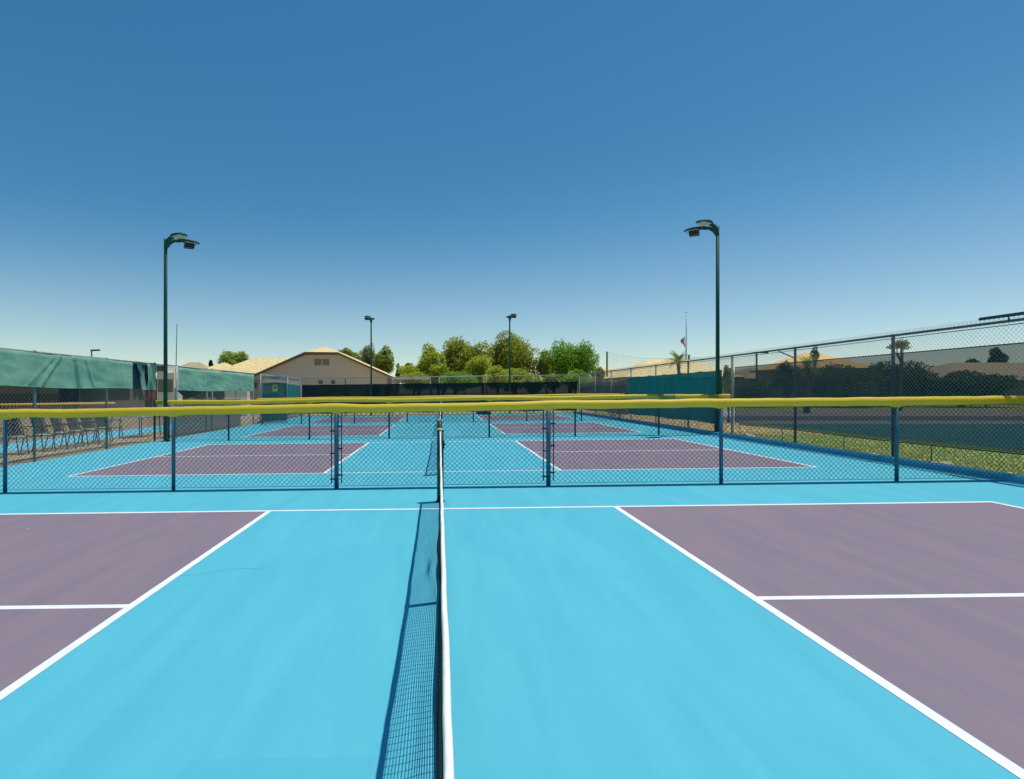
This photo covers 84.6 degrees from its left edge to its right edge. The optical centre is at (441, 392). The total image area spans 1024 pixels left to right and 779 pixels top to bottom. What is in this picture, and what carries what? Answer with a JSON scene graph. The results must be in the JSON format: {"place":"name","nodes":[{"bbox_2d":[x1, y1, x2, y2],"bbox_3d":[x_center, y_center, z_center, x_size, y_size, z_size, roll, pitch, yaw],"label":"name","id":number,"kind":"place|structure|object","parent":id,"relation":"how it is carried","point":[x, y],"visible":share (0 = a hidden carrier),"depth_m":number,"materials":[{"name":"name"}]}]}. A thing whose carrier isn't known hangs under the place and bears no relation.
{"place":"outdoors","nodes":[
{"label":"outdoors","id":0,"kind":"place"},
{"bbox_2d":[0,416,171,442],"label":"dry ground","id":1,"kind":"structure","parent":0,"point":[132,424],"depth_m":28.41,"materials":[{"name":"soil"}]},
{"bbox_2d":[0,385,79,409],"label":"screen fence","id":2,"kind":"object","parent":1,"relation":"on","point":[30,392],"visible":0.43,"depth_m":40.05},
{"bbox_2d":[1,402,114,423],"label":"fence","id":3,"kind":"object","parent":1,"relation":"on","point":[28,404],"visible":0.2,"depth_m":29.97,"materials":[{"name":"metal"}]},
{"bbox_2d":[156,364,181,416],"bbox_3d":[-18.368,-0.026,37.535,1.208,3.685,1.330,0,0,0],"label":"booth","id":4,"kind":"object","parent":1,"relation":"on","point":[171,377],"visible":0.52,"depth_m":37.00,"materials":[{"name":"grey paint"}]},
{"bbox_2d":[158,380,172,391],"bbox_3d":[-18.330,-0.434,36.970,0.982,0.831,0.040,0,0,0],"label":"door","id":5,"kind":"structure","parent":4,"relation":"in","point":[160,382],"depth_m":36.95,"materials":[{"name":"grey paint"}]},
{"bbox_2d":[174,388,202,406],"bbox_3d":[-14.892,0.782,33.000,1.868,2.068,0.100,0,0,0],"label":"shade sail","id":6,"kind":"object","parent":1,"relation":"on","point":[185,395],"visible":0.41,"depth_m":33.00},
{"bbox_2d":[225,391,249,415],"bbox_3d":[-14.037,0.617,38.300,1.512,2.000,0.600,0,0,0],"label":"storage cabinet","id":7,"kind":"object","parent":1,"relation":"on","point":[238,396],"visible":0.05,"depth_m":38.00,"materials":[{"name":"beige metal"}]},
{"bbox_2d":[0,425,171,452],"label":"neighbour court","id":8,"kind":"object","parent":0,"point":[90,438],"depth_m":18.62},
{"bbox_2d":[0,423,171,444],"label":"neighbour service area","id":9,"kind":"object","parent":8,"relation":"attached to","point":[19,441],"depth_m":20.80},
{"bbox_2d":[0,413,312,466],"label":"dirt path","id":10,"kind":"structure","parent":0,"point":[79,450],"depth_m":15.64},
{"bbox_2d":[0,428,19,455],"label":"patio chair","id":11,"kind":"object","parent":10,"relation":"on","point":[11,438],"visible":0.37,"depth_m":13.57,"materials":[{"name":"black metal"}]},
{"bbox_2d":[7,418,43,454],"bbox_3d":[-10.626,1.059,14.151,0.706,0.995,0.528,0,0,1],"label":"patio chair","id":12,"kind":"object","parent":10,"relation":"on","point":[13,433],"visible":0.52,"depth_m":14.20,"materials":[{"name":"metal"}]},
{"bbox_2d":[30,417,67,451],"bbox_3d":[-10.490,1.059,14.867,0.706,0.995,0.528,0,0,-3],"label":"patio chair","id":13,"kind":"object","parent":10,"relation":"on","point":[39,430],"visible":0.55,"depth_m":14.92,"materials":[{"name":"green metal"}]},
{"bbox_2d":[50,418,83,448],"bbox_3d":[-10.488,1.059,15.578,0.706,0.995,0.528,0,0,-11],"label":"patio chair","id":14,"kind":"object","parent":10,"relation":"on","point":[57,422],"visible":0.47,"depth_m":15.56,"materials":[{"name":"metal"}]},
{"bbox_2d":[66,418,98,445],"bbox_3d":[-10.539,1.059,16.307,0.706,0.995,0.528,0,0,-3],"label":"patio chair","id":15,"kind":"object","parent":10,"relation":"on","point":[68,420],"visible":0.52,"depth_m":16.33,"materials":[{"name":"metal"}]},
{"bbox_2d":[80,417,110,442],"bbox_3d":[-10.598,1.059,17.035,0.706,0.995,0.528,0,0,4],"label":"patio chair","id":16,"kind":"object","parent":10,"relation":"on","point":[87,419],"visible":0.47,"depth_m":17.06,"materials":[{"name":"metal"}]},
{"bbox_2d":[94,417,123,441],"bbox_3d":[-10.627,1.059,17.756,0.706,0.995,0.528,0,0,5],"label":"patio chair","id":17,"kind":"object","parent":10,"relation":"on","point":[101,423],"visible":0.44,"depth_m":17.74,"materials":[{"name":"metal"}]},
{"bbox_2d":[118,416,160,437],"bbox_3d":[-10.591,1.183,19.600,0.840,0.747,1.400,0,0,0],"label":"patio table","id":18,"kind":"object","parent":10,"relation":"on","point":[139,423],"visible":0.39,"depth_m":18.98,"materials":[{"name":"grey metal"}]},
{"bbox_2d":[0,347,300,464],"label":"tall fence","id":19,"kind":"object","parent":10,"relation":"on","point":[34,369],"visible":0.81,"depth_m":14.98,"materials":[{"name":"metal"}]},
{"bbox_2d":[148,391,155,400],"bbox_3d":[-8.957,0.102,17.220,0.018,0.310,0.440,0,0,0],"label":"warning sign","id":20,"kind":"object","parent":19,"relation":"attached to","point":[151,395],"visible":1,"depth_m":17.22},
{"bbox_2d":[262,375,286,421],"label":"fence gate","id":21,"kind":"structure","parent":19,"relation":"attached to","point":[276,389],"depth_m":27.81,"materials":[{"name":"metal"}]},
{"bbox_2d":[40,410,734,447],"bbox_3d":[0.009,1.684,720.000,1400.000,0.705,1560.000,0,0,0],"label":"ground","id":22,"kind":"structure","parent":0,"point":[251,415],"depth_m":36.53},
{"bbox_2d":[80,377,259,408],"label":"outbuilding","id":23,"kind":"structure","parent":22,"relation":"on","point":[112,393],"depth_m":41.50,"materials":[{"name":"paint"}]},
{"bbox_2d":[175,325,176,372],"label":"mast","id":24,"kind":"object","parent":22,"relation":"on","point":[176,346],"visible":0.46,"depth_m":57.96,"materials":[{"name":"silver metal"}]},
{"bbox_2d":[156,362,208,376],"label":"house","id":25,"kind":"structure","parent":22,"relation":"on","point":[196,364],"depth_m":67.94,"materials":[{"name":"brown paint"}]},
{"bbox_2d":[202,362,231,370],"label":"house","id":26,"kind":"structure","parent":22,"relation":"on","point":[220,366],"depth_m":60.69,"materials":[{"name":"beige paint"}]},
{"bbox_2d":[217,350,248,364],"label":"round tree","id":27,"kind":"object","parent":22,"relation":"on","point":[229,357],"visible":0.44,"depth_m":71.58,"materials":[{"name":"green plant"}]},
{"bbox_2d":[217,358,288,376],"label":"house","id":28,"kind":"structure","parent":22,"relation":"on","point":[254,365],"depth_m":54.26,"materials":[{"name":"beige paint"}]},
{"bbox_2d":[254,347,398,404],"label":"house","id":29,"kind":"structure","parent":22,"relation":"on","point":[327,363],"depth_m":48.00,"materials":[{"name":"beige paint"}]},
{"bbox_2d":[338,347,362,360],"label":"broad tree","id":30,"kind":"object","parent":22,"relation":"on","point":[351,353],"visible":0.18,"depth_m":69.60,"materials":[{"name":"green plant"}]},
{"bbox_2d":[358,343,375,364],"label":"eucalyptus","id":31,"kind":"object","parent":22,"relation":"on","point":[365,356],"visible":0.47,"depth_m":65.45,"materials":[{"name":"green plant"}]},
{"bbox_2d":[372,345,394,373],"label":"eucalyptus","id":32,"kind":"object","parent":22,"relation":"on","point":[383,362],"visible":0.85,"depth_m":63.34,"materials":[{"name":"green plant"}]},
{"bbox_2d":[395,363,401,383],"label":"tree","id":33,"kind":"object","parent":22,"relation":"on","point":[397,373],"visible":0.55,"depth_m":63.81,"materials":[{"name":"green plant"}]},
{"bbox_2d":[398,364,422,379],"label":"bright shrub","id":34,"kind":"object","parent":22,"relation":"on","point":[406,369],"visible":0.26,"depth_m":57.39,"materials":[{"name":"green plant"}]},
{"bbox_2d":[393,377,430,383],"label":"pergola","id":35,"kind":"object","parent":22,"relation":"on","point":[399,381],"visible":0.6,"depth_m":48.60,"materials":[{"name":"grey paint"}]},
{"bbox_2d":[403,370,433,383],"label":"bright shrub","id":36,"kind":"object","parent":22,"relation":"on","point":[416,373],"visible":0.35,"depth_m":49.28,"materials":[{"name":"green plant"}]},
{"bbox_2d":[417,342,446,374],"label":"feathery tree","id":37,"kind":"object","parent":22,"relation":"on","point":[430,356],"visible":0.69,"depth_m":57.51,"materials":[{"name":"green plant"}]},
{"bbox_2d":[429,363,449,382],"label":"bright shrub","id":38,"kind":"object","parent":22,"relation":"on","point":[436,371],"visible":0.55,"depth_m":49.59,"materials":[{"name":"green plant"}]},
{"bbox_2d":[437,369,477,382],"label":"bright shrub","id":39,"kind":"object","parent":22,"relation":"on","point":[453,379],"visible":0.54,"depth_m":48.27,"materials":[{"name":"green plant"}]},
{"bbox_2d":[439,336,494,381],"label":"tree","id":40,"kind":"object","parent":22,"relation":"on","point":[459,353],"visible":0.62,"depth_m":58.83,"materials":[{"name":"green plant"}]},
{"bbox_2d":[463,355,493,382],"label":"bright shrub","id":41,"kind":"object","parent":22,"relation":"on","point":[479,366],"visible":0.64,"depth_m":51.26,"materials":[{"name":"green plant"}]},
{"bbox_2d":[482,365,512,382],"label":"bright shrub","id":42,"kind":"object","parent":22,"relation":"on","point":[495,371],"visible":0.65,"depth_m":46.31,"materials":[{"name":"green plant"}]},
{"bbox_2d":[485,329,543,377],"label":"tree","id":43,"kind":"object","parent":22,"relation":"on","point":[522,356],"visible":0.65,"depth_m":59.17,"materials":[{"name":"green plant"}]},
{"bbox_2d":[504,368,528,381],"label":"bright shrub","id":44,"kind":"object","parent":22,"relation":"on","point":[518,372],"visible":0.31,"depth_m":49.21,"materials":[{"name":"green plant"}]},
{"bbox_2d":[520,373,544,381],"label":"bright shrub","id":45,"kind":"object","parent":22,"relation":"on","point":[530,379],"visible":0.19,"depth_m":45.40,"materials":[{"name":"green plant"}]},
{"bbox_2d":[537,348,551,378],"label":"mesquite tree","id":46,"kind":"object","parent":22,"relation":"on","point":[543,365],"visible":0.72,"depth_m":59.25,"materials":[{"name":"green plant"}]},
{"bbox_2d":[542,373,561,381],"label":"bright shrub","id":47,"kind":"object","parent":22,"relation":"on","point":[548,379],"visible":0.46,"depth_m":48.60,"materials":[{"name":"green plant"}]},
{"bbox_2d":[544,338,599,381],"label":"mesquite tree","id":48,"kind":"object","parent":22,"relation":"on","point":[563,361],"visible":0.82,"depth_m":54.07,"materials":[{"name":"green plant"}]},
{"bbox_2d":[562,368,594,393],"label":"bright shrub","id":49,"kind":"object","parent":22,"relation":"on","point":[573,373],"visible":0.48,"depth_m":49.52,"materials":[{"name":"green plant"}]},
{"bbox_2d":[591,367,605,381],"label":"bright shrub","id":50,"kind":"object","parent":22,"relation":"on","point":[600,369],"visible":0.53,"depth_m":61.80,"materials":[{"name":"green plant"}]},
{"bbox_2d":[587,367,619,381],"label":"house","id":51,"kind":"structure","parent":22,"relation":"on","point":[605,373],"depth_m":77.52,"materials":[{"name":"beige paint"}]},
{"bbox_2d":[603,360,734,398],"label":"house","id":52,"kind":"structure","parent":22,"relation":"on","point":[693,368],"depth_m":53.33,"materials":[{"name":"beige paint"}]},
{"bbox_2d":[606,352,757,381],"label":"sports net","id":53,"kind":"object","parent":22,"relation":"on","point":[689,357],"visible":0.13,"depth_m":60.00,"materials":[{"name":"grey"}]},
{"bbox_2d":[680,312,686,358],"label":"flagpole","id":54,"kind":"object","parent":22,"relation":"on","point":[682,340],"visible":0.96,"depth_m":65.95,"materials":[{"name":"silver metal"}]},
{"bbox_2d":[722,365,734,422],"bbox_3d":[12.345,0.114,24.026,0.598,2.607,0.556,0,0,0],"label":"bright shrub","id":55,"kind":"object","parent":22,"relation":"on","point":[724,376],"visible":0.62,"depth_m":23.89,"materials":[{"name":"green plant"}]},
{"bbox_2d":[576,412,1023,483],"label":"kerb","id":56,"kind":"structure","parent":22,"relation":"on","point":[1012,477],"depth_m":10.78,"materials":[{"name":"concrete"}]},
{"bbox_2d":[772,353,835,363],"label":"house","id":57,"kind":"structure","parent":22,"relation":"on","point":[822,358],"depth_m":58.58,"materials":[{"name":"brown paint"}]},
{"label":"far grass","id":58,"kind":"structure","parent":22,"relation":"on","visible":0},
{"bbox_2d":[665,350,691,373],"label":"palm tree","id":59,"kind":"object","parent":58,"relation":"on","point":[678,358],"visible":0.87,"depth_m":49.98,"materials":[{"name":"green plant"}]},
{"bbox_2d":[810,346,819,359],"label":"thin tree","id":60,"kind":"object","parent":58,"relation":"on","point":[816,353],"visible":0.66,"depth_m":49.91,"materials":[{"name":"green plant"}]},
{"bbox_2d":[305,410,569,415],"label":"path","id":61,"kind":"structure","parent":0,"point":[397,413],"depth_m":37.35,"materials":[{"name":"grey concrete"}]},
{"bbox_2d":[0,413,1023,778],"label":"court surface","id":62,"kind":"object","parent":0,"point":[594,635],"visible":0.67,"depth_m":3.15,"materials":[{"name":"blue paint"}]},
{"bbox_2d":[160,232,199,441],"bbox_3d":[-8.182,-1.661,17.290,0.998,6.371,1.240,0,0,0],"label":"lamp post","id":63,"kind":"object","parent":62,"relation":"on","point":[180,237],"visible":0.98,"depth_m":17.26,"materials":[{"name":"green metal"}]},
{"bbox_2d":[364,316,374,415],"bbox_3d":[-4.554,-1.659,35.262,0.411,6.271,1.487,0,0,8],"label":"lamp post","id":64,"kind":"object","parent":62,"relation":"on","point":[368,318],"visible":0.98,"depth_m":35.26,"materials":[{"name":"green metal"}]},
{"bbox_2d":[436,412,442,474],"bbox_3d":[-0.029,0.941,12.940,0.135,0.958,6.840,0,0,0],"label":"pickleball net","id":65,"kind":"object","parent":62,"relation":"on","point":[439,425],"visible":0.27,"depth_m":9.55,"materials":[{"name":"black fabric"}]},
{"bbox_2d":[301,374,578,414],"bbox_3d":[-0.112,0.185,35.554,17.762,2.656,0.132,0,0,0],"label":"tall fence","id":66,"kind":"object","parent":62,"relation":"on","point":[428,389],"visible":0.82,"depth_m":35.51,"materials":[{"name":"metal"}]},
{"bbox_2d":[257,394,624,424],"bbox_3d":[-0.042,0.790,26.250,17.304,1.464,0.126,0,0,0],"label":"fence","id":67,"kind":"object","parent":62,"relation":"on","point":[446,401],"visible":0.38,"depth_m":26.24,"materials":[{"name":"metal"}]},
{"bbox_2d":[66,439,815,476],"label":"court lines","id":68,"kind":"object","parent":62,"relation":"on","point":[329,469],"visible":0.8,"depth_m":10.88,"materials":[{"name":"white paint"}]},
{"bbox_2d":[246,422,636,436],"bbox_3d":[0.009,1.415,21.680,13.348,0.167,6.038,0,0,0],"label":"service area","id":69,"kind":"object","parent":62,"relation":"on","point":[378,432],"visible":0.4,"depth_m":21.06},
{"bbox_2d":[73,439,810,475],"bbox_3d":[0.009,1.415,12.960,13.348,0.167,6.038,0,0,0],"label":"service area","id":70,"kind":"object","parent":62,"relation":"on","point":[320,462],"visible":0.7,"depth_m":11.92,"materials":[{"name":"purple paint"}]},
{"bbox_2d":[312,415,571,422],"bbox_3d":[0.009,1.415,30.450,13.348,0.167,6.038,0,0,0],"label":"service area","id":71,"kind":"object","parent":62,"relation":"on","point":[351,419],"visible":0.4,"depth_m":30.05,"materials":[{"name":"paint"}]},
{"bbox_2d":[245,422,638,436],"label":"court lines","id":72,"kind":"object","parent":62,"relation":"on","point":[453,434],"visible":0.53,"depth_m":19.98,"materials":[{"name":"white paint"}]},
{"bbox_2d":[155,394,730,440],"bbox_3d":[0.033,0.785,17.350,17.853,1.475,0.129,0,0,0],"label":"fence","id":73,"kind":"object","parent":62,"relation":"on","point":[417,400],"visible":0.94,"depth_m":17.34,"materials":[{"name":"metal"}]},
{"bbox_2d":[436,428,453,778],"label":"pickleball net","id":74,"kind":"object","parent":62,"relation":"on","point":[445,760],"visible":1,"depth_m":1.68,"materials":[{"name":"white fabric"}]},
{"bbox_2d":[506,314,516,412],"bbox_3d":[4.392,-1.779,35.262,0.411,6.291,1.487,0,0,-8],"label":"lamp post","id":75,"kind":"object","parent":62,"relation":"on","point":[511,316],"visible":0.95,"depth_m":35.26,"materials":[{"name":"green metal"}]},
{"bbox_2d":[0,502,1023,768],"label":"service area","id":76,"kind":"object","parent":62,"relation":"on","point":[958,662],"visible":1,"depth_m":4.29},
{"bbox_2d":[0,396,1023,492],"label":"fence","id":77,"kind":"object","parent":62,"relation":"on","point":[547,406],"visible":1,"depth_m":8.37,"materials":[{"name":"metal"}]},
{"bbox_2d":[0,501,1023,778],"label":"court lines","id":78,"kind":"object","parent":62,"relation":"on","point":[926,711],"visible":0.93,"depth_m":3.74,"materials":[{"name":"white paint"}]},
{"bbox_2d":[684,219,719,431],"bbox_3d":[8.232,-1.984,17.410,0.998,6.591,1.240,0,0,0],"label":"lamp post","id":79,"kind":"object","parent":62,"relation":"on","point":[695,231],"visible":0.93,"depth_m":17.38,"materials":[{"name":"green metal"}]},
{"bbox_2d":[0,0,1023,383],"label":"sky","id":80,"kind":"structure","parent":0,"point":[432,171],"materials":[{"name":"blue"}]},
{"bbox_2d":[562,409,831,435],"bbox_3d":[10.938,1.312,31.800,4.540,0.001,28.400,0,0,0],"label":"gravel bed","id":81,"kind":"object","parent":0,"point":[681,421],"visible":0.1,"depth_m":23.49,"materials":[{"name":"beige stone"}]},
{"bbox_2d":[798,355,817,361],"bbox_3d":[23.627,-0.531,35.966,1.950,3.726,1.736,0,0,16],"label":"palm tree","id":82,"kind":"object","parent":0,"point":[803,359],"visible":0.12,"depth_m":36.08,"materials":[{"name":"green plant"}]},
{"bbox_2d":[728,423,1023,474],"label":"grass strip","id":83,"kind":"object","parent":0,"point":[924,455],"depth_m":12.20,"materials":[{"name":"green plant"}]},
{"bbox_2d":[579,312,1023,474],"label":"tall fence","id":84,"kind":"object","parent":83,"relation":"on","point":[991,370],"visible":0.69,"depth_m":11.28,"materials":[{"name":"metal"}]},
{"bbox_2d":[726,431,1023,474],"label":"grass","id":85,"kind":"structure","parent":83,"relation":"on","point":[919,455],"depth_m":12.27,"materials":[{"name":"green plant"}]},
{"label":"sandy verge","id":86,"kind":"structure","parent":0,"visible":0},
{"bbox_2d":[886,338,911,352],"bbox_3d":[32.908,-1.227,39.942,1.450,5.288,1.300,0,0,0],"label":"thin tree","id":87,"kind":"object","parent":86,"relation":"on","point":[905,343],"visible":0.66,"depth_m":39.75,"materials":[{"name":"green plant"}]}
]}

